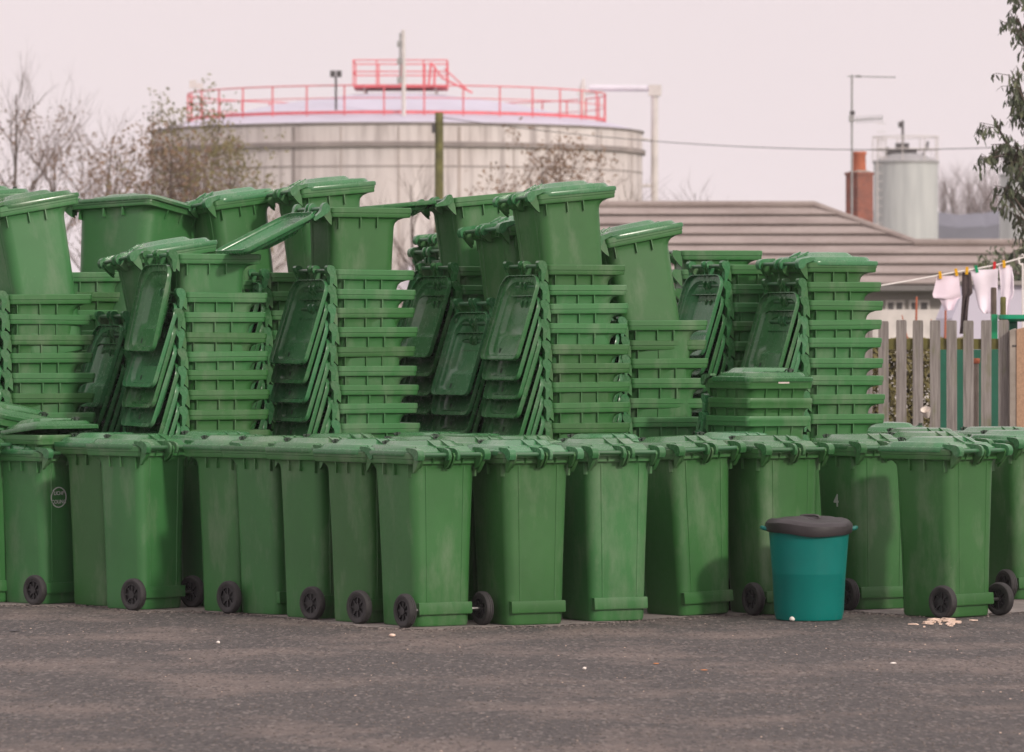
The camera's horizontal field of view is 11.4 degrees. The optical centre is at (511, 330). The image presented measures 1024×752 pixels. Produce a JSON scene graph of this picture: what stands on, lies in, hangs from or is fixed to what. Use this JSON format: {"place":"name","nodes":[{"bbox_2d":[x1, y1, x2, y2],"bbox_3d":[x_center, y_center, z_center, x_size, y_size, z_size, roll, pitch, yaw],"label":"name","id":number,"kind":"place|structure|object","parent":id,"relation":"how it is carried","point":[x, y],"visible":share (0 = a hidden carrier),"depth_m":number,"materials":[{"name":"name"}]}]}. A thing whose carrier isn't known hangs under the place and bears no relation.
{"place":"outdoors","nodes":[
{"label":"outdoors","id":0,"kind":"place"},
{"bbox_2d":[242,280,261,292],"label":"wheelie bin","id":1,"kind":"object","parent":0,"point":[247,286],"visible":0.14,"depth_m":34.52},
{"bbox_2d":[186,187,272,292],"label":"wheelie bin","id":2,"kind":"object","parent":1,"relation":"on","point":[224,217],"visible":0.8,"depth_m":34.54,"materials":[{"name":"plastic"}]},
{"bbox_2d":[0,605,1023,751],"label":"yard asphalt","id":3,"kind":"structure","parent":0,"point":[934,695],"depth_m":24.53,"materials":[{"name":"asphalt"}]},
{"bbox_2d":[0,599,1023,628],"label":"concrete pad","id":4,"kind":"object","parent":3,"relation":"on","point":[1018,605],"visible":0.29,"depth_m":30.49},
{"bbox_2d":[0,445,74,604],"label":"wheelie bin","id":5,"kind":"object","parent":4,"relation":"on","point":[38,547],"visible":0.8,"depth_m":31.81,"materials":[{"name":"plastic"}]},
{"bbox_2d":[53,432,132,606],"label":"wheelie bin","id":6,"kind":"object","parent":4,"relation":"on","point":[88,530],"visible":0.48,"depth_m":31.61,"materials":[{"name":"plastic"}]},
{"bbox_2d":[85,433,203,610],"bbox_3d":[-2.263,1.163,31.352,0.561,1.074,0.545,0,0,42],"label":"wheelie bin","id":7,"kind":"object","parent":4,"relation":"on","point":[143,482],"visible":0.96,"depth_m":31.20,"materials":[{"name":"plastic"}]},
{"bbox_2d":[183,434,261,613],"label":"wheelie bin","id":8,"kind":"object","parent":4,"relation":"on","point":[220,531],"visible":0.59,"depth_m":30.89,"materials":[{"name":"plastic"}]},
{"bbox_2d":[220,435,302,614],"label":"wheelie bin","id":9,"kind":"object","parent":4,"relation":"on","point":[261,532],"visible":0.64,"depth_m":30.62,"materials":[{"name":"plastic"}]},
{"bbox_2d":[265,436,349,619],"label":"wheelie bin","id":10,"kind":"object","parent":4,"relation":"on","point":[307,536],"visible":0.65,"depth_m":30.19,"materials":[{"name":"plastic"}]},
{"bbox_2d":[313,438,397,623],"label":"wheelie bin","id":11,"kind":"object","parent":4,"relation":"on","point":[356,549],"visible":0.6,"depth_m":29.74,"materials":[{"name":"plastic"}]},
{"bbox_2d":[362,439,493,627],"bbox_3d":[-0.507,1.163,29.560,0.574,1.074,0.659,0,0,-33],"label":"wheelie bin","id":12,"kind":"object","parent":4,"relation":"on","point":[424,492],"visible":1,"depth_m":29.38,"materials":[{"name":"plastic"}]},
{"bbox_2d":[467,439,583,624],"bbox_3d":[0.038,1.163,29.714,0.505,1.074,0.659,0,0,-30],"label":"wheelie bin","id":13,"kind":"object","parent":4,"relation":"on","point":[519,487],"visible":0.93,"depth_m":29.53,"materials":[{"name":"plastic"}]},
{"bbox_2d":[552,437,665,620],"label":"wheelie bin","id":14,"kind":"object","parent":4,"relation":"on","point":[605,529],"visible":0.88,"depth_m":29.92,"materials":[{"name":"plastic"}]},
{"bbox_2d":[635,435,745,615],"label":"wheelie bin","id":15,"kind":"object","parent":4,"relation":"on","point":[686,561],"visible":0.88,"depth_m":30.51,"materials":[{"name":"plastic"}]},
{"bbox_2d":[723,435,834,615],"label":"wheelie bin","id":16,"kind":"object","parent":4,"relation":"on","point":[771,476],"visible":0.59,"depth_m":30.66,"materials":[{"name":"plastic"}]},
{"bbox_2d":[802,434,820,515],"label":"wheelie bin","id":17,"kind":"object","parent":4,"relation":"on","point":[817,496],"visible":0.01,"depth_m":33.40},
{"bbox_2d":[803,411,884,437],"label":"wheelie bin","id":18,"kind":"object","parent":17,"relation":"on","point":[820,425],"visible":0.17,"depth_m":33.43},
{"bbox_2d":[804,391,884,413],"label":"wheelie bin","id":19,"kind":"object","parent":18,"relation":"on","point":[842,403],"visible":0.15,"depth_m":33.45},
{"bbox_2d":[801,371,883,431],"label":"wheelie bin","id":20,"kind":"object","parent":19,"relation":"on","point":[837,384],"visible":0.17,"depth_m":33.45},
{"bbox_2d":[792,354,882,431],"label":"wheelie bin","id":21,"kind":"object","parent":20,"relation":"on","point":[841,366],"visible":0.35,"depth_m":33.43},
{"bbox_2d":[788,334,881,371],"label":"wheelie bin","id":22,"kind":"object","parent":21,"relation":"on","point":[828,347],"visible":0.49,"depth_m":33.43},
{"bbox_2d":[764,316,881,368],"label":"wheelie bin","id":23,"kind":"object","parent":22,"relation":"on","point":[819,328],"visible":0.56,"depth_m":33.42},
{"bbox_2d":[764,296,882,437],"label":"wheelie bin","id":24,"kind":"object","parent":23,"relation":"on","point":[832,310],"visible":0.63,"depth_m":33.44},
{"bbox_2d":[741,278,880,366],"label":"wheelie bin","id":25,"kind":"object","parent":24,"relation":"on","point":[765,347],"visible":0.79,"depth_m":33.52,"materials":[{"name":"plastic"}]},
{"bbox_2d":[812,433,904,610],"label":"wheelie bin","id":26,"kind":"object","parent":4,"relation":"on","point":[858,478],"visible":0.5,"depth_m":31.16,"materials":[{"name":"plastic"}]},
{"bbox_2d":[878,436,1013,618],"bbox_3d":[2.575,1.163,30.526,0.659,1.074,0.574,0,0,45],"label":"wheelie bin","id":27,"kind":"object","parent":4,"relation":"on","point":[944,486],"visible":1,"depth_m":30.36,"materials":[{"name":"plastic"}]},
{"bbox_2d":[970,429,1023,599],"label":"wheelie bin","id":28,"kind":"object","parent":4,"relation":"on","point":[1006,556],"visible":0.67,"depth_m":32.31,"materials":[{"name":"plastic"}]},
{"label":"wheelie bin","id":29,"kind":"object","parent":4,"relation":"on","visible":0},
{"bbox_2d":[180,426,270,434],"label":"wheelie bin","id":30,"kind":"object","parent":29,"relation":"on","point":[258,431],"visible":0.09,"depth_m":32.54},
{"bbox_2d":[161,406,268,434],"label":"wheelie bin","id":31,"kind":"object","parent":30,"relation":"on","point":[218,419],"visible":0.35,"depth_m":32.44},
{"bbox_2d":[165,386,269,434],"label":"wheelie bin","id":32,"kind":"object","parent":31,"relation":"on","point":[245,399],"visible":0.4,"depth_m":32.44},
{"bbox_2d":[163,366,267,433],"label":"wheelie bin","id":33,"kind":"object","parent":32,"relation":"on","point":[217,379],"visible":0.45,"depth_m":32.42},
{"bbox_2d":[128,348,267,433],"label":"wheelie bin","id":34,"kind":"object","parent":33,"relation":"on","point":[228,360],"visible":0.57,"depth_m":32.44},
{"bbox_2d":[121,328,266,427],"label":"wheelie bin","id":35,"kind":"object","parent":34,"relation":"on","point":[139,418],"visible":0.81,"depth_m":32.44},
{"bbox_2d":[122,308,265,421],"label":"wheelie bin","id":36,"kind":"object","parent":35,"relation":"on","point":[227,322],"visible":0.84,"depth_m":32.44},
{"bbox_2d":[122,288,266,387],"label":"wheelie bin","id":37,"kind":"object","parent":36,"relation":"on","point":[143,369],"visible":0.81,"depth_m":32.48,"materials":[{"name":"plastic"}]},
{"bbox_2d":[124,249,260,406],"bbox_3d":[-2.034,-0.001,32.634,0.758,1.026,0.505,0,0,-25],"label":"wheelie bin","id":38,"kind":"object","parent":37,"relation":"on","point":[170,270],"visible":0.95,"depth_m":32.50,"materials":[{"name":"plastic"}]},
{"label":"wheelie bin","id":39,"kind":"object","parent":4,"relation":"on","visible":0},
{"bbox_2d":[257,403,275,428],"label":"wheelie bin","id":40,"kind":"object","parent":39,"relation":"on","point":[270,407],"visible":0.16,"depth_m":34.36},
{"bbox_2d":[256,384,276,428],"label":"wheelie bin","id":41,"kind":"object","parent":40,"relation":"on","point":[264,402],"visible":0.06,"depth_m":34.37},
{"bbox_2d":[251,364,275,430],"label":"wheelie bin","id":42,"kind":"object","parent":41,"relation":"on","point":[264,383],"visible":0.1,"depth_m":34.37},
{"bbox_2d":[252,345,274,408],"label":"wheelie bin","id":43,"kind":"object","parent":42,"relation":"on","point":[268,348],"visible":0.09,"depth_m":34.36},
{"bbox_2d":[251,327,277,388],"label":"wheelie bin","id":44,"kind":"object","parent":43,"relation":"on","point":[271,337],"visible":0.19,"depth_m":34.38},
{"bbox_2d":[251,307,283,430],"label":"wheelie bin","id":45,"kind":"object","parent":44,"relation":"on","point":[272,320],"visible":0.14,"depth_m":34.40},
{"bbox_2d":[249,288,288,428],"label":"wheelie bin","id":46,"kind":"object","parent":45,"relation":"on","point":[276,300],"visible":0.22,"depth_m":34.40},
{"bbox_2d":[248,269,295,403],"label":"wheelie bin","id":47,"kind":"object","parent":46,"relation":"on","point":[277,281],"visible":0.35,"depth_m":34.44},
{"bbox_2d":[264,176,375,271],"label":"wheelie bin","id":48,"kind":"object","parent":47,"relation":"on","point":[338,191],"visible":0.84,"depth_m":34.46,"materials":[{"name":"plastic"}]},
{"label":"wheelie bin","id":49,"kind":"object","parent":4,"relation":"on","visible":0},
{"bbox_2d":[330,420,419,437],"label":"wheelie bin","id":50,"kind":"object","parent":49,"relation":"on","point":[379,430],"visible":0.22,"depth_m":32.61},
{"bbox_2d":[322,400,417,432],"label":"wheelie bin","id":51,"kind":"object","parent":50,"relation":"on","point":[369,413],"visible":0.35,"depth_m":32.60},
{"bbox_2d":[319,381,418,432],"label":"wheelie bin","id":52,"kind":"object","parent":51,"relation":"on","point":[353,394],"visible":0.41,"depth_m":32.59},
{"bbox_2d":[311,362,416,433],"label":"wheelie bin","id":53,"kind":"object","parent":52,"relation":"on","point":[397,374],"visible":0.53,"depth_m":32.57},
{"bbox_2d":[272,343,414,435],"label":"wheelie bin","id":54,"kind":"object","parent":53,"relation":"on","point":[340,356],"visible":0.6,"depth_m":32.57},
{"bbox_2d":[273,323,417,422],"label":"wheelie bin","id":55,"kind":"object","parent":54,"relation":"on","point":[355,337],"visible":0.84,"depth_m":32.61,"materials":[{"name":"plastic"}]},
{"bbox_2d":[270,304,414,403],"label":"wheelie bin","id":56,"kind":"object","parent":55,"relation":"on","point":[338,317],"visible":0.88,"depth_m":32.60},
{"bbox_2d":[271,285,415,432],"bbox_3d":[-1.080,0.222,32.792,0.806,1.026,0.505,0,0,-27],"label":"wheelie bin","id":57,"kind":"object","parent":56,"relation":"on","point":[342,298],"visible":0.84,"depth_m":32.62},
{"bbox_2d":[269,265,413,397],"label":"wheelie bin","id":58,"kind":"object","parent":57,"relation":"on","point":[294,341],"visible":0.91,"depth_m":32.69,"materials":[{"name":"plastic"}]},
{"bbox_2d":[216,202,410,346],"bbox_3d":[-1.268,-0.299,32.708,1.172,1.028,0.505,0,0,-25],"label":"wheelie bin","id":59,"kind":"object","parent":58,"relation":"on","point":[358,238],"visible":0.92,"depth_m":32.63,"materials":[{"name":"plastic"}]},
{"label":"wheelie bin","id":60,"kind":"object","parent":4,"relation":"on","visible":0},
{"bbox_2d":[537,419,629,439],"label":"wheelie bin","id":61,"kind":"object","parent":60,"relation":"on","point":[554,430],"visible":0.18,"depth_m":32.44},
{"bbox_2d":[531,399,629,439],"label":"wheelie bin","id":62,"kind":"object","parent":61,"relation":"on","point":[598,412],"visible":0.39,"depth_m":32.44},
{"bbox_2d":[531,379,629,434],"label":"wheelie bin","id":63,"kind":"object","parent":62,"relation":"on","point":[552,389],"visible":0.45,"depth_m":32.41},
{"bbox_2d":[523,359,630,434],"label":"wheelie bin","id":64,"kind":"object","parent":63,"relation":"on","point":[581,372],"visible":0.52,"depth_m":32.43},
{"bbox_2d":[484,340,629,434],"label":"wheelie bin","id":65,"kind":"object","parent":64,"relation":"on","point":[584,353],"visible":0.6,"depth_m":32.44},
{"bbox_2d":[481,319,626,434],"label":"wheelie bin","id":66,"kind":"object","parent":65,"relation":"on","point":[565,333],"visible":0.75,"depth_m":32.42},
{"bbox_2d":[483,300,627,399],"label":"wheelie bin","id":67,"kind":"object","parent":66,"relation":"on","point":[595,313],"visible":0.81,"depth_m":32.45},
{"bbox_2d":[482,281,626,422],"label":"wheelie bin","id":68,"kind":"object","parent":67,"relation":"on","point":[513,370],"visible":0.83,"depth_m":32.45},
{"bbox_2d":[480,260,624,414],"bbox_3d":[0.263,0.069,32.619,0.808,1.026,0.505,0,0,-27],"label":"wheelie bin","id":69,"kind":"object","parent":68,"relation":"on","point":[508,328],"visible":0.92,"depth_m":32.52,"materials":[{"name":"plastic"}]},
{"bbox_2d":[492,180,615,339],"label":"wheelie bin","id":70,"kind":"object","parent":69,"relation":"on","point":[557,223],"visible":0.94,"depth_m":32.49,"materials":[{"name":"plastic"}]},
{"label":"wheelie bin","id":71,"kind":"object","parent":4,"relation":"on","visible":0},
{"bbox_2d":[621,414,697,437],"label":"wheelie bin","id":72,"kind":"object","parent":71,"relation":"on","point":[646,427],"visible":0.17,"depth_m":32.92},
{"bbox_2d":[617,394,701,434],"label":"wheelie bin","id":73,"kind":"object","parent":72,"relation":"on","point":[638,406],"visible":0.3,"depth_m":32.89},
{"bbox_2d":[613,374,705,435],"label":"wheelie bin","id":74,"kind":"object","parent":73,"relation":"on","point":[686,389],"visible":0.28,"depth_m":32.94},
{"bbox_2d":[613,355,707,401],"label":"wheelie bin","id":75,"kind":"object","parent":74,"relation":"on","point":[650,368],"visible":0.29,"depth_m":32.92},
{"bbox_2d":[610,336,706,397],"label":"wheelie bin","id":76,"kind":"object","parent":75,"relation":"on","point":[637,346],"visible":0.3,"depth_m":32.91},
{"bbox_2d":[610,316,706,397],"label":"wheelie bin","id":77,"kind":"object","parent":76,"relation":"on","point":[681,332],"visible":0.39,"depth_m":32.93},
{"bbox_2d":[600,220,682,319],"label":"wheelie bin","id":78,"kind":"object","parent":77,"relation":"on","point":[639,250],"visible":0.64,"depth_m":33.00,"materials":[{"name":"plastic"}]},
{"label":"wheelie bin","id":79,"kind":"object","parent":4,"relation":"on","visible":0},
{"bbox_2d":[696,412,810,434],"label":"wheelie bin","id":80,"kind":"object","parent":79,"relation":"on","point":[718,423],"visible":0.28,"depth_m":32.18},
{"bbox_2d":[695,393,811,438],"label":"wheelie bin","id":81,"kind":"object","parent":80,"relation":"on","point":[721,406],"visible":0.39,"depth_m":32.19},
{"bbox_2d":[701,366,812,437],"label":"wheelie bin","id":82,"kind":"object","parent":81,"relation":"on","point":[758,382],"visible":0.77,"depth_m":32.18,"materials":[{"name":"plastic"}]},
{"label":"wheelie bin","id":83,"kind":"object","parent":4,"relation":"on","visible":0},
{"bbox_2d":[46,412,94,432],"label":"wheelie bin","id":84,"kind":"object","parent":83,"relation":"on","point":[88,416],"visible":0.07,"depth_m":33.00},
{"bbox_2d":[1,389,93,411],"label":"wheelie bin","id":85,"kind":"object","parent":84,"relation":"on","point":[76,400],"visible":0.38,"depth_m":32.93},
{"bbox_2d":[0,369,94,411],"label":"wheelie bin","id":86,"kind":"object","parent":85,"relation":"on","point":[49,382],"visible":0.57,"depth_m":32.94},
{"bbox_2d":[0,349,92,392],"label":"wheelie bin","id":87,"kind":"object","parent":86,"relation":"on","point":[41,362],"visible":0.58,"depth_m":32.92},
{"bbox_2d":[0,331,93,364],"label":"wheelie bin","id":88,"kind":"object","parent":87,"relation":"on","point":[22,343],"visible":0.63,"depth_m":32.91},
{"bbox_2d":[0,310,91,392],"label":"wheelie bin","id":89,"kind":"object","parent":88,"relation":"on","point":[10,323],"visible":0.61,"depth_m":32.91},
{"bbox_2d":[0,290,91,352],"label":"wheelie bin","id":90,"kind":"object","parent":89,"relation":"on","point":[61,304],"visible":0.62,"depth_m":32.93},
{"bbox_2d":[0,190,83,352],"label":"wheelie bin","id":91,"kind":"object","parent":90,"relation":"in","point":[34,254],"visible":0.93,"depth_m":32.96,"materials":[{"name":"plastic"}]},
{"bbox_2d":[760,514,857,621],"bbox_3d":[1.746,1.389,30.109,0.519,0.623,0.519,0,0,-34],"label":"plastic tub","id":92,"kind":"object","parent":3,"relation":"on","point":[808,557],"visible":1,"depth_m":29.92,"materials":[{"name":"plastic"}]},
{"bbox_2d":[865,320,1008,430],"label":"picket fence","id":93,"kind":"object","parent":3,"relation":"on","point":[951,343],"visible":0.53,"depth_m":43.32,"materials":[{"name":"wood"}]},
{"bbox_2d":[972,0,1023,268],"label":"hanging leaf tree","id":94,"kind":"object","parent":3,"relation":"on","point":[1013,158],"visible":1,"depth_m":49.17,"materials":[{"name":"green plant"}]},
{"bbox_2d":[0,0,1023,271],"label":"sky","id":95,"kind":"structure","parent":0,"point":[751,73],"materials":[{"name":"white"}]},
{"label":"ground","id":96,"kind":"structure","parent":0,"visible":0},
{"bbox_2d":[67,110,272,201],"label":"thicket","id":97,"kind":"object","parent":96,"relation":"on","point":[171,166],"visible":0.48,"depth_m":138.16,"materials":[{"name":"brown plant"}]},
{"bbox_2d":[148,30,645,307],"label":"storage tank","id":98,"kind":"object","parent":96,"relation":"on","point":[384,139],"visible":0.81,"depth_m":200.88,"materials":[{"name":"metal"}]},
{"bbox_2d":[599,151,1023,308],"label":"bungalow","id":99,"kind":"object","parent":96,"relation":"on","point":[773,229],"visible":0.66,"depth_m":120.33,"materials":[{"name":"tile"}]},
{"bbox_2d":[872,120,938,238],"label":"silo","id":100,"kind":"object","parent":96,"relation":"on","point":[905,192],"visible":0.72,"depth_m":258.63,"materials":[{"name":"grey metal"}]},
{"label":"wheelie bin","id":101,"kind":"object","parent":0,"visible":0},
{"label":"wheelie bin","id":102,"kind":"object","parent":101,"relation":"on","visible":0},
{"bbox_2d":[65,193,196,314],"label":"wheelie bin","id":103,"kind":"object","parent":102,"relation":"on","point":[114,224],"visible":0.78,"depth_m":34.42,"materials":[{"name":"plastic"}]},
{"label":"wheelie bin","id":104,"kind":"object","parent":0,"visible":0},
{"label":"wheelie bin","id":105,"kind":"object","parent":104,"relation":"on","visible":0},
{"bbox_2d":[400,413,434,431],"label":"wheelie bin","id":106,"kind":"object","parent":105,"relation":"on","point":[425,422],"visible":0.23,"depth_m":33.84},
{"bbox_2d":[401,322,444,414],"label":"wheelie bin","id":107,"kind":"object","parent":106,"relation":"on","point":[424,405],"visible":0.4,"depth_m":33.79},
{"bbox_2d":[400,301,455,396],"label":"wheelie bin","id":108,"kind":"object","parent":107,"relation":"on","point":[425,384],"visible":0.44,"depth_m":33.78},
{"bbox_2d":[399,281,483,376],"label":"wheelie bin","id":109,"kind":"object","parent":108,"relation":"on","point":[426,367],"visible":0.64,"depth_m":33.73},
{"bbox_2d":[400,262,481,357],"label":"wheelie bin","id":110,"kind":"object","parent":109,"relation":"on","point":[427,320],"visible":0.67,"depth_m":33.84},
{"bbox_2d":[362,191,521,284],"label":"wheelie bin","id":111,"kind":"object","parent":110,"relation":"on","point":[452,215],"visible":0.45,"depth_m":33.77,"materials":[{"name":"plastic"}]},
{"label":"wheelie bin","id":112,"kind":"object","parent":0,"visible":0},
{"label":"wheelie bin","id":113,"kind":"object","parent":112,"relation":"on","visible":0},
{"bbox_2d":[477,417,487,432],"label":"wheelie bin","id":114,"kind":"object","parent":113,"relation":"on","point":[481,428],"visible":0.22,"depth_m":32.93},
{"bbox_2d":[469,360,486,432],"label":"wheelie bin","id":115,"kind":"object","parent":114,"relation":"on","point":[476,424],"visible":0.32,"depth_m":32.91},
{"bbox_2d":[432,336,485,432],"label":"wheelie bin","id":116,"kind":"object","parent":115,"relation":"on","point":[462,424],"visible":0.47,"depth_m":33.12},
{"bbox_2d":[431,318,490,415],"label":"wheelie bin","id":117,"kind":"object","parent":116,"relation":"on","point":[452,405],"visible":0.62,"depth_m":33.15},
{"bbox_2d":[431,298,495,395],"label":"wheelie bin","id":118,"kind":"object","parent":117,"relation":"on","point":[456,371],"visible":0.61,"depth_m":33.24,"materials":[{"name":"plastic"}]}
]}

